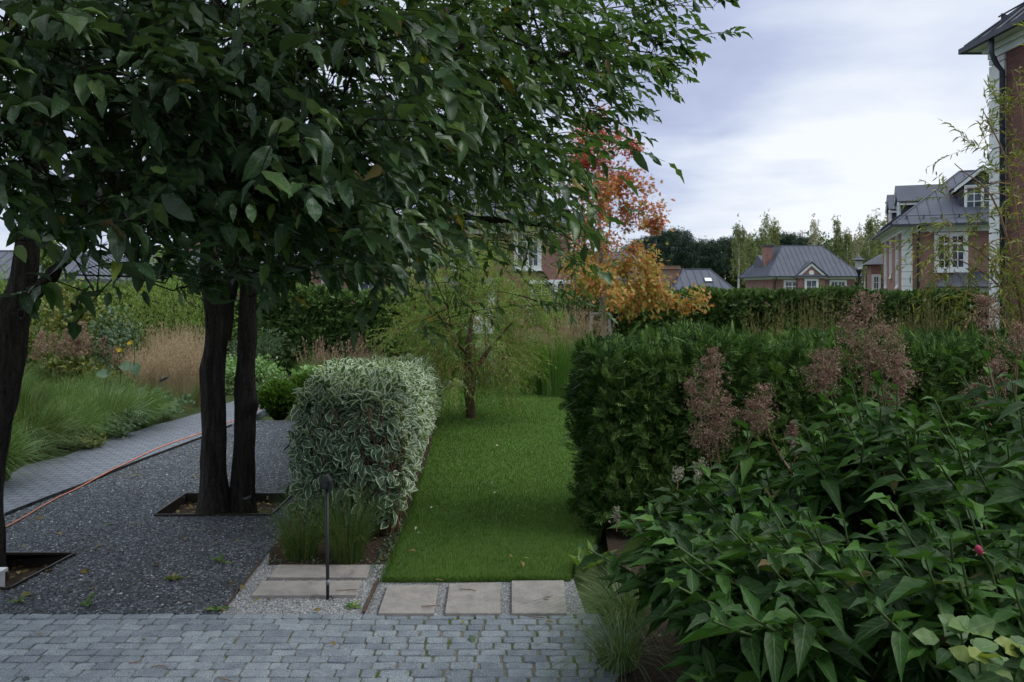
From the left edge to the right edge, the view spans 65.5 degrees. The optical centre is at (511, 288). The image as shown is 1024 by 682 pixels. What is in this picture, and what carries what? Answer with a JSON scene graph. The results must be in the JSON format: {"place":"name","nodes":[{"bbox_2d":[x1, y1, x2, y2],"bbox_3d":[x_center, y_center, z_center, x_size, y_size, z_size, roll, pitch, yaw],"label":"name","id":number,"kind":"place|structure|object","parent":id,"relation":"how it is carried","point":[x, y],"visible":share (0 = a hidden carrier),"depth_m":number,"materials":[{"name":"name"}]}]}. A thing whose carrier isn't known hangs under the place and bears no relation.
{"place":"outdoors","nodes":[
{"label":"outdoors","id":0,"kind":"place"},
{"bbox_2d":[4,401,267,516],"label":"paved path","id":1,"kind":"structure","parent":0,"point":[110,455],"depth_m":10.06,"materials":[{"name":"stone"}]},
{"bbox_2d":[5,424,231,515],"bbox_3d":[-4.730,2.218,10.303,0.055,0.064,5.099,0,0,5],"label":"edging strip","id":2,"kind":"object","parent":1,"relation":"on","point":[153,455],"visible":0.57,"depth_m":9.88,"materials":[{"name":"metal"}]},
{"bbox_2d":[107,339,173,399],"bbox_3d":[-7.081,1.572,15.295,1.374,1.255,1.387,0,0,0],"label":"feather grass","id":3,"kind":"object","parent":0,"point":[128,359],"depth_m":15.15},
{"bbox_2d":[0,420,297,614],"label":"gravel bed","id":4,"kind":"object","parent":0,"point":[193,559],"visible":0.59,"depth_m":7.00,"materials":[{"name":"gravel"}]},
{"bbox_2d":[0,552,74,589],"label":"tree pit","id":5,"kind":"object","parent":4,"relation":"in","point":[38,567],"visible":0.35,"depth_m":6.54,"materials":[{"name":"metal"}]},
{"bbox_2d":[6,408,259,526],"bbox_3d":[-4.716,2.183,11.004,0.239,0.026,8.647,0,0,1],"label":"garden hose","id":6,"kind":"object","parent":4,"relation":"on","point":[96,478],"visible":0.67,"depth_m":9.03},
{"bbox_2d":[154,493,292,515],"bbox_3d":[-2.903,2.239,8.082,1.161,0.122,0.807,0,0,0],"label":"tree pit","id":7,"kind":"object","parent":4,"relation":"in","point":[171,508],"visible":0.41,"depth_m":8.27,"materials":[{"name":"metal"}]},
{"bbox_2d":[5,422,650,681],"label":"leaf litter","id":8,"kind":"object","parent":4,"relation":"on","point":[177,511],"visible":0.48,"depth_m":6.71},
{"bbox_2d":[12,344,291,471],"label":"bed soil","id":9,"kind":"structure","parent":0,"point":[229,398],"depth_m":13.80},
{"bbox_2d":[0,253,79,372],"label":"willow bush","id":10,"kind":"object","parent":9,"relation":"on","point":[2,291],"visible":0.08,"depth_m":20.62,"materials":[{"name":"green plant"}]},
{"bbox_2d":[20,360,63,400],"bbox_3d":[-8.481,1.650,13.594,2.304,1.101,2.242,0,0,0],"label":"grass mound","id":11,"kind":"object","parent":9,"relation":"on","point":[27,376],"depth_m":13.93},
{"bbox_2d":[15,373,80,421],"bbox_3d":[-7.138,1.683,11.949,2.329,1.034,2.338,0,0,0],"label":"grass mound","id":12,"kind":"object","parent":9,"relation":"on","point":[35,398],"depth_m":12.12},
{"bbox_2d":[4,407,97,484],"bbox_3d":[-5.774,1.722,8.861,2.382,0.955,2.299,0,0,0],"label":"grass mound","id":13,"kind":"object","parent":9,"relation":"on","point":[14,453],"depth_m":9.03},
{"bbox_2d":[38,223,67,281],"bbox_3d":[-17.394,-0.096,29.999,1.633,4.822,1.430,0,0,0],"label":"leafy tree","id":14,"kind":"object","parent":9,"relation":"on","point":[46,262],"visible":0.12,"depth_m":29.84,"materials":[{"name":"green plant"}]},
{"bbox_2d":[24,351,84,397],"bbox_3d":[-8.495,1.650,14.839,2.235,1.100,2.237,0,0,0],"label":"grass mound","id":15,"kind":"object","parent":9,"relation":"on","point":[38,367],"depth_m":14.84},
{"bbox_2d":[28,330,93,402],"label":"plumed perennial","id":16,"kind":"object","parent":9,"relation":"on","point":[55,364],"visible":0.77,"depth_m":14.43,"materials":[{"name":"green plant"}]},
{"bbox_2d":[25,370,106,414],"bbox_3d":[-6.992,1.717,12.799,2.178,0.966,2.228,0,0,-18],"label":"grass mound","id":17,"kind":"object","parent":9,"relation":"on","point":[66,388],"depth_m":12.97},
{"bbox_2d":[10,387,126,461],"bbox_3d":[-6.019,1.706,10.194,2.248,0.988,2.240,0,0,0],"label":"grass mound","id":18,"kind":"object","parent":9,"relation":"on","point":[51,430],"depth_m":10.27,"materials":[{"name":"plant"}]},
{"bbox_2d":[60,426,106,448],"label":"leafy perennial","id":19,"kind":"object","parent":9,"relation":"on","point":[95,443],"visible":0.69,"depth_m":10.84,"materials":[{"name":"green plant"}]},
{"bbox_2d":[26,271,145,376],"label":"hazel bush","id":20,"kind":"object","parent":9,"relation":"on","point":[59,321],"visible":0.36,"depth_m":16.52,"materials":[{"name":"green plant"}]},
{"bbox_2d":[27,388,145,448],"bbox_3d":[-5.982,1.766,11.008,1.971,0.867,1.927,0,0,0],"label":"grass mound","id":21,"kind":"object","parent":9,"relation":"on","point":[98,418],"depth_m":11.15,"materials":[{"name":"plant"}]},
{"bbox_2d":[52,321,132,391],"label":"plumed perennial","id":22,"kind":"object","parent":9,"relation":"on","point":[69,348],"visible":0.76,"depth_m":14.38,"materials":[{"name":"green plant"}]},
{"bbox_2d":[85,305,142,381],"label":"young shrub","id":23,"kind":"object","parent":9,"relation":"on","point":[112,336],"visible":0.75,"depth_m":15.18,"materials":[{"name":"green plant"}]},
{"bbox_2d":[64,357,166,402],"bbox_3d":[-7.008,1.686,13.895,2.530,1.028,2.497,0,0,0],"label":"grass mound","id":24,"kind":"object","parent":9,"relation":"on","point":[103,379],"depth_m":14.02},
{"bbox_2d":[63,257,175,369],"bbox_3d":[-10.527,0.655,21.520,3.123,3.195,2.940,0,0,-42],"label":"willow bush","id":25,"kind":"object","parent":9,"relation":"on","point":[136,308],"visible":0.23,"depth_m":21.40,"materials":[{"name":"green plant"}]},
{"bbox_2d":[95,405,148,438],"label":"leafy perennial","id":26,"kind":"object","parent":9,"relation":"on","point":[129,425],"visible":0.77,"depth_m":11.68,"materials":[{"name":"green plant"}]},
{"bbox_2d":[53,375,190,436],"bbox_3d":[-5.780,1.714,11.916,2.189,0.971,1.981,0,0,22],"label":"grass mound","id":27,"kind":"object","parent":9,"relation":"on","point":[119,407],"depth_m":11.87,"materials":[{"name":"plant"}]},
{"bbox_2d":[0,278,257,357],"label":"clipped hedge","id":28,"kind":"object","parent":9,"relation":"on","point":[236,307],"visible":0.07,"depth_m":25.36,"materials":[{"name":"plant"}]},
{"bbox_2d":[119,332,144,395],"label":"cup plant","id":29,"kind":"object","parent":9,"relation":"on","point":[134,368],"visible":0.75,"depth_m":13.57,"materials":[{"name":"green plant"}]},
{"bbox_2d":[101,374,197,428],"bbox_3d":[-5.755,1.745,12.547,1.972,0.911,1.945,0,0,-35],"label":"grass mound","id":30,"kind":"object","parent":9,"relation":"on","point":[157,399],"depth_m":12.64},
{"bbox_2d":[97,253,238,372],"bbox_3d":[-7.995,0.633,19.189,3.316,3.241,3.117,0,0,40],"label":"willow bush","id":31,"kind":"object","parent":9,"relation":"on","point":[182,313],"visible":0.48,"depth_m":18.95,"materials":[{"name":"green plant"}]},
{"bbox_2d":[151,389,195,420],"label":"leafy perennial","id":32,"kind":"object","parent":9,"relation":"on","point":[167,417],"visible":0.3,"depth_m":13.35,"materials":[{"name":"green plant"}]},
{"bbox_2d":[225,353,288,393],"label":"pale ground cover","id":33,"kind":"object","parent":9,"relation":"on","point":[261,371],"visible":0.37,"depth_m":16.91,"materials":[{"name":"green plant"}]},
{"bbox_2d":[226,326,297,379],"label":"grey shrub","id":34,"kind":"object","parent":9,"relation":"on","point":[263,347],"visible":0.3,"depth_m":18.96,"materials":[{"name":"green plant"}]},
{"bbox_2d":[257,283,478,378],"bbox_3d":[-3.860,1.079,20.595,6.045,2.517,1.725,0,0,11],"label":"clipped hedge","id":35,"kind":"object","parent":9,"relation":"on","point":[328,317],"visible":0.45,"depth_m":20.15,"materials":[{"name":"plant"}]},
{"bbox_2d":[119,344,189,401],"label":"feather grass","id":36,"kind":"object","parent":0,"point":[143,373],"depth_m":14.30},
{"bbox_2d":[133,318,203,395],"bbox_3d":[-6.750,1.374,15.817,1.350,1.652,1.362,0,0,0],"label":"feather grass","id":37,"kind":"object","parent":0,"point":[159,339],"depth_m":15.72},
{"bbox_2d":[140,330,204,412],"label":"feather grass","id":38,"kind":"object","parent":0,"point":[181,385],"depth_m":14.10,"materials":[{"name":"plant"}]},
{"bbox_2d":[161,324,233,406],"bbox_3d":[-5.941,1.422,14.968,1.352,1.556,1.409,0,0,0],"label":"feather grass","id":39,"kind":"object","parent":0,"point":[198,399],"depth_m":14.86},
{"bbox_2d":[0,613,660,681],"bbox_3d":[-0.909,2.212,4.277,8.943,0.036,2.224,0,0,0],"label":"patio paving","id":40,"kind":"structure","parent":0,"point":[55,650],"depth_m":4.87,"materials":[{"name":"stone"}]},
{"bbox_2d":[495,564,671,673],"bbox_3d":[0.636,1.977,5.126,1.515,0.538,1.446,0,0,36],"label":"grass tuft","id":41,"kind":"object","parent":40,"relation":"on","point":[631,603],"visible":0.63,"depth_m":5.13,"materials":[{"name":"plant"}]},
{"bbox_2d":[268,418,437,564],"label":"planting soil","id":42,"kind":"structure","parent":0,"point":[368,553],"depth_m":6.71,"materials":[{"name":"soil"}]},
{"bbox_2d":[43,424,408,600],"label":"creeping weeds","id":43,"kind":"object","parent":42,"relation":"on","point":[380,556],"visible":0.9,"depth_m":6.54,"materials":[{"name":"green plant"}]},
{"bbox_2d":[222,479,373,561],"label":"grass tuft","id":44,"kind":"object","parent":42,"relation":"on","point":[295,547],"visible":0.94,"depth_m":6.46,"materials":[{"name":"plant"}]},
{"bbox_2d":[274,467,419,563],"bbox_3d":[-1.347,1.803,6.410,1.465,0.794,1.389,0,0,0],"label":"grass tuft","id":45,"kind":"object","parent":42,"relation":"on","point":[350,547],"visible":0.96,"depth_m":6.41,"materials":[{"name":"plant"}]},
{"bbox_2d":[281,352,443,534],"bbox_3d":[-1.592,1.516,10.157,2.176,1.469,6.746,0,0,-11],"label":"variegated dogwood","id":46,"kind":"object","parent":42,"relation":"on","point":[377,416],"visible":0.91,"depth_m":7.02,"materials":[{"name":"green plant"}]},
{"bbox_2d":[222,551,584,614],"bbox_3d":[-0.775,2.206,6.113,2.547,0.001,1.459,0,0,0],"label":"pale gravel strip","id":47,"kind":"object","parent":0,"point":[266,559],"visible":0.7,"depth_m":5.65,"materials":[{"name":"gravel"}]},
{"bbox_2d":[251,581,361,598],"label":"stepping slab","id":48,"kind":"structure","parent":47,"relation":"on","point":[287,589],"depth_m":5.77,"materials":[{"name":"concrete"}]},
{"bbox_2d":[268,565,370,579],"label":"stepping slab","id":49,"kind":"structure","parent":47,"relation":"on","point":[310,572],"depth_m":6.12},
{"bbox_2d":[320,474,333,600],"bbox_3d":[-1.307,1.787,5.644,0.105,0.926,0.092,0,0,0],"label":"spike spotlight","id":50,"kind":"object","parent":47,"relation":"on","point":[326,483],"visible":0.98,"depth_m":5.64,"materials":[{"name":"black metal"}]},
{"bbox_2d":[223,562,586,614],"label":"pale gravel stones","id":51,"kind":"object","parent":47,"relation":"on","point":[295,600],"visible":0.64,"depth_m":5.61,"materials":[{"name":"gravel"}]},
{"bbox_2d":[378,585,438,616],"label":"stepping slab","id":52,"kind":"structure","parent":47,"relation":"on","point":[405,600],"depth_m":5.57,"materials":[{"name":"concrete"}]},
{"bbox_2d":[445,582,500,616],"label":"stepping slab","id":53,"kind":"structure","parent":47,"relation":"on","point":[484,599],"depth_m":5.58,"materials":[{"name":"concrete"}]},
{"bbox_2d":[512,580,566,616],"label":"stepping slab","id":54,"kind":"structure","parent":47,"relation":"on","point":[528,591],"depth_m":5.62,"materials":[{"name":"concrete"}]},
{"bbox_2d":[450,347,533,383],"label":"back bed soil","id":55,"kind":"structure","parent":0,"point":[489,365],"depth_m":22.62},
{"bbox_2d":[376,295,486,372],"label":"willow bush","id":56,"kind":"object","parent":55,"relation":"on","point":[437,330],"visible":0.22,"depth_m":18.57,"materials":[{"name":"green plant"}]},
{"bbox_2d":[398,170,569,368],"bbox_3d":[-0.858,-0.483,22.153,4.899,5.954,5.227,0,0,0],"label":"tree","id":57,"kind":"object","parent":55,"relation":"on","point":[518,241],"visible":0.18,"depth_m":21.98,"materials":[{"name":"green plant"}]},
{"bbox_2d":[465,282,554,375],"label":"willow bush","id":58,"kind":"object","parent":55,"relation":"on","point":[509,337],"visible":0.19,"depth_m":20.16,"materials":[{"name":"green plant"}]},
{"bbox_2d":[545,283,966,369],"bbox_3d":[5.939,1.145,20.915,10.592,2.604,1.890,0,0,13],"label":"clipped hedge","id":59,"kind":"object","parent":55,"relation":"on","point":[722,311],"visible":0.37,"depth_m":20.13,"materials":[{"name":"plant"}]},
{"bbox_2d":[894,286,990,331],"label":"clipped hedge","id":60,"kind":"object","parent":55,"relation":"on","point":[968,303],"visible":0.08,"depth_m":21.09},
{"bbox_2d":[378,382,609,582],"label":"lawn ground","id":61,"kind":"structure","parent":0,"point":[598,540],"depth_m":8.03,"materials":[{"name":"plant"}]},
{"bbox_2d":[356,232,578,419],"bbox_3d":[-0.632,0.666,13.592,3.614,3.403,5.697,0,0,0],"label":"willow tree","id":62,"kind":"object","parent":61,"relation":"on","point":[470,380],"visible":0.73,"depth_m":13.12,"materials":[{"name":"green plant"}]},
{"bbox_2d":[506,299,555,394],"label":"moor grass","id":63,"kind":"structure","parent":61,"relation":"on","point":[537,384],"depth_m":16.42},
{"bbox_2d":[548,293,600,379],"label":"moor grass","id":64,"kind":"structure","parent":61,"relation":"on","point":[582,326],"depth_m":16.64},
{"bbox_2d":[259,300,734,613],"bbox_3d":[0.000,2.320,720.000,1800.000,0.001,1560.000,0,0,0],"label":"ground","id":65,"kind":"structure","parent":0,"point":[602,547],"depth_m":6.41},
{"bbox_2d":[0,250,131,298],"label":"brick house","id":66,"kind":"structure","parent":65,"relation":"on","point":[8,255],"depth_m":45.23,"materials":[{"name":"white paint"}]},
{"bbox_2d":[0,0,258,578],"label":"leaning tree","id":67,"kind":"object","parent":65,"relation":"on","point":[49,46],"visible":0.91,"depth_m":3.30,"materials":[{"name":"green plant"}]},
{"bbox_2d":[257,378,298,419],"bbox_3d":[-3.993,1.885,13.669,0.778,0.729,0.786,0,0,38],"label":"globe thuja","id":68,"kind":"object","parent":65,"relation":"on","point":[277,398],"visible":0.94,"depth_m":13.46,"materials":[{"name":"plant"}]},
{"bbox_2d":[289,371,313,387],"bbox_3d":[-3.728,1.880,14.498,0.833,0.755,0.822,0,0,0],"label":"globe thuja","id":69,"kind":"object","parent":65,"relation":"on","point":[297,379],"visible":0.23,"depth_m":14.33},
{"bbox_2d":[284,337,329,372],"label":"sedge clump","id":70,"kind":"object","parent":65,"relation":"on","point":[317,362],"visible":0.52,"depth_m":17.34,"materials":[{"name":"green plant"}]},
{"bbox_2d":[0,0,752,516],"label":"twin trunk tree","id":71,"kind":"object","parent":65,"relation":"on","point":[288,186],"visible":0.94,"depth_m":4.07,"materials":[{"name":"green plant"}]},
{"bbox_2d":[403,181,573,333],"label":"brick house","id":72,"kind":"structure","parent":65,"relation":"on","point":[549,271],"depth_m":42.21,"materials":[{"name":"white paint"}]},
{"bbox_2d":[514,230,541,270],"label":"window","id":73,"kind":"structure","parent":72,"relation":"in","point":[538,263],"depth_m":42.20,"materials":[{"name":"white paint"}]},
{"bbox_2d":[552,98,713,336],"bbox_3d":[2.376,-1.127,18.394,3.414,6.959,3.332,0,0,-32],"label":"red oak","id":74,"kind":"object","parent":65,"relation":"on","point":[653,225],"visible":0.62,"depth_m":17.96,"materials":[{"name":"yellow plant"}]},
{"bbox_2d":[641,228,683,267],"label":"pine tree","id":75,"kind":"object","parent":65,"relation":"on","point":[664,238],"visible":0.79,"depth_m":149.09,"materials":[{"name":"green plant"}]},
{"bbox_2d":[671,230,705,268],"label":"pine tree","id":76,"kind":"object","parent":65,"relation":"on","point":[686,259],"visible":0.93,"depth_m":151.30,"materials":[{"name":"green plant"}]},
{"bbox_2d":[658,266,733,305],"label":"brick house","id":77,"kind":"structure","parent":65,"relation":"on","point":[685,278],"depth_m":63.34,"materials":[{"name":"white paint"}]},
{"bbox_2d":[694,238,732,276],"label":"pine tree","id":78,"kind":"object","parent":65,"relation":"on","point":[714,260],"visible":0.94,"depth_m":154.08,"materials":[{"name":"green plant"}]},
{"bbox_2d":[728,213,749,287],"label":"birch tree","id":79,"kind":"object","parent":65,"relation":"on","point":[738,233],"visible":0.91,"depth_m":119.71,"materials":[{"name":"green plant"}]},
{"bbox_2d":[720,236,761,288],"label":"leafy tree","id":80,"kind":"object","parent":65,"relation":"on","point":[732,283],"visible":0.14,"depth_m":158.64,"materials":[{"name":"green plant"}]},
{"bbox_2d":[740,233,758,273],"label":"birch tree","id":81,"kind":"object","parent":65,"relation":"on","point":[749,249],"visible":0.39,"depth_m":149.50,"materials":[{"name":"green plant"}]},
{"bbox_2d":[752,208,774,259],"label":"birch tree","id":82,"kind":"object","parent":65,"relation":"on","point":[765,240],"visible":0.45,"depth_m":139.96,"materials":[{"name":"green plant"}]},
{"bbox_2d":[739,303,794,370],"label":"reed grass","id":83,"kind":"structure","parent":65,"relation":"on","point":[758,327],"depth_m":11.50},
{"bbox_2d":[767,217,781,245],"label":"birch tree","id":84,"kind":"object","parent":65,"relation":"on","point":[775,237],"visible":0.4,"depth_m":144.62,"materials":[{"name":"green plant"}]},
{"bbox_2d":[777,231,803,245],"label":"pine tree","id":85,"kind":"object","parent":65,"relation":"on","point":[786,239],"visible":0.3,"depth_m":149.18,"materials":[{"name":"green plant"}]},
{"bbox_2d":[767,293,823,335],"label":"reed grass","id":86,"kind":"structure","parent":65,"relation":"on","point":[799,321],"depth_m":12.02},
{"bbox_2d":[737,245,864,305],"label":"brick house","id":87,"kind":"structure","parent":65,"relation":"on","point":[792,266],"depth_m":95.88,"materials":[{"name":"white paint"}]},
{"bbox_2d":[795,284,853,367],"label":"reed grass","id":88,"kind":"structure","parent":65,"relation":"on","point":[828,327],"depth_m":12.56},
{"bbox_2d":[828,214,844,258],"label":"birch tree","id":89,"kind":"object","parent":65,"relation":"on","point":[836,247],"visible":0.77,"depth_m":129.50,"materials":[{"name":"green plant"}]},
{"bbox_2d":[841,228,854,268],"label":"birch tree","id":90,"kind":"object","parent":65,"relation":"on","point":[846,240],"visible":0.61,"depth_m":134.91,"materials":[{"name":"green plant"}]},
{"bbox_2d":[849,222,866,281],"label":"birch tree","id":91,"kind":"object","parent":65,"relation":"on","point":[857,246],"visible":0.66,"depth_m":129.72,"materials":[{"name":"green plant"}]},
{"bbox_2d":[859,214,877,275],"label":"birch tree","id":92,"kind":"object","parent":65,"relation":"on","point":[866,249],"visible":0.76,"depth_m":124.62,"materials":[{"name":"green plant"}]},
{"bbox_2d":[890,296,947,368],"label":"reed grass","id":93,"kind":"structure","parent":65,"relation":"on","point":[931,323],"depth_m":12.12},
{"bbox_2d":[863,165,991,305],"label":"brick house","id":94,"kind":"structure","parent":65,"relation":"on","point":[900,223],"depth_m":45.78,"materials":[{"name":"white paint"}]},
{"bbox_2d":[933,232,968,272],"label":"window","id":95,"kind":"structure","parent":94,"relation":"in","point":[960,255],"depth_m":45.07,"materials":[{"name":"white paint"}]},
{"bbox_2d":[914,287,970,367],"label":"reed grass","id":96,"kind":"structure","parent":65,"relation":"on","point":[930,316],"depth_m":12.54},
{"bbox_2d":[958,2,1023,329],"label":"brick house","id":97,"kind":"structure","parent":65,"relation":"on","point":[999,41],"depth_m":19.29,"materials":[{"name":"white paint"}]},
{"bbox_2d":[0,0,1023,278],"label":"sky","id":98,"kind":"structure","parent":0,"point":[830,107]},
{"bbox_2d":[528,290,582,396],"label":"moor grass","id":99,"kind":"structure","parent":0,"point":[560,360],"depth_m":16.16,"materials":[{"name":"plant"}]},
{"bbox_2d":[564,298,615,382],"bbox_3d":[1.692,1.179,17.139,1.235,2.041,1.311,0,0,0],"label":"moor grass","id":100,"kind":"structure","parent":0,"point":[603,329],"depth_m":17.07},
{"bbox_2d":[605,511,938,681],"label":"shrub bed soil","id":101,"kind":"object","parent":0,"point":[616,540],"depth_m":4.86,"materials":[{"name":"soil"}]},
{"bbox_2d":[568,547,601,572],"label":"dock weed","id":102,"kind":"object","parent":101,"relation":"on","point":[582,553],"visible":0.57,"depth_m":6.13,"materials":[{"name":"green plant"}]},
{"bbox_2d":[495,595,681,681],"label":"grass tuft","id":103,"kind":"object","parent":101,"relation":"on","point":[626,651],"visible":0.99,"depth_m":4.58,"materials":[{"name":"plant"}]},
{"bbox_2d":[575,466,783,681],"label":"fleece flower","id":104,"kind":"object","parent":101,"relation":"on","point":[716,662],"visible":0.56,"depth_m":3.71,"materials":[{"name":"green plant"}]},
{"bbox_2d":[645,344,849,551],"bbox_3d":[1.419,1.289,4.531,1.320,1.839,1.894,0,0,30],"label":"fleece flower","id":105,"kind":"object","parent":101,"relation":"on","point":[711,511],"visible":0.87,"depth_m":4.67,"materials":[{"name":"green plant"}]},
{"bbox_2d":[649,500,902,681],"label":"fleece flower","id":106,"kind":"object","parent":101,"relation":"on","point":[799,630],"visible":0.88,"depth_m":3.06,"materials":[{"name":"green plant"}]},
{"bbox_2d":[557,315,1023,536],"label":"thuja hedge","id":107,"kind":"object","parent":101,"relation":"on","point":[629,438],"visible":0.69,"depth_m":7.17,"materials":[{"name":"plant"}]},
{"bbox_2d":[769,289,959,571],"bbox_3d":[1.989,1.103,4.532,1.072,2.205,1.428,0,0,36],"label":"fleece flower","id":108,"kind":"object","parent":101,"relation":"on","point":[852,473],"visible":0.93,"depth_m":4.37,"materials":[{"name":"green plant"}]},
{"bbox_2d":[778,492,1023,681],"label":"fleece flower","id":109,"kind":"object","parent":101,"relation":"on","point":[922,592],"visible":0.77,"depth_m":2.94,"materials":[{"name":"green plant"}]},
{"bbox_2d":[860,292,1023,573],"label":"fleece flower","id":110,"kind":"object","parent":101,"relation":"on","point":[989,484],"visible":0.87,"depth_m":3.94,"materials":[{"name":"green plant"}]},
{"bbox_2d":[872,21,1023,336],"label":"willow shrub","id":111,"kind":"object","parent":101,"relation":"on","point":[1007,302],"visible":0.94,"depth_m":8.28,"materials":[{"name":"green plant"}]},
{"bbox_2d":[912,614,1023,681],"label":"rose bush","id":112,"kind":"object","parent":101,"relation":"on","point":[989,664],"visible":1,"depth_m":2.27,"materials":[{"name":"green plant"}]},
{"bbox_2d":[972,545,1011,608],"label":"rose","id":113,"kind":"object","parent":101,"relation":"on","point":[999,566],"visible":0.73,"depth_m":2.89,"materials":[{"name":"green plant"}]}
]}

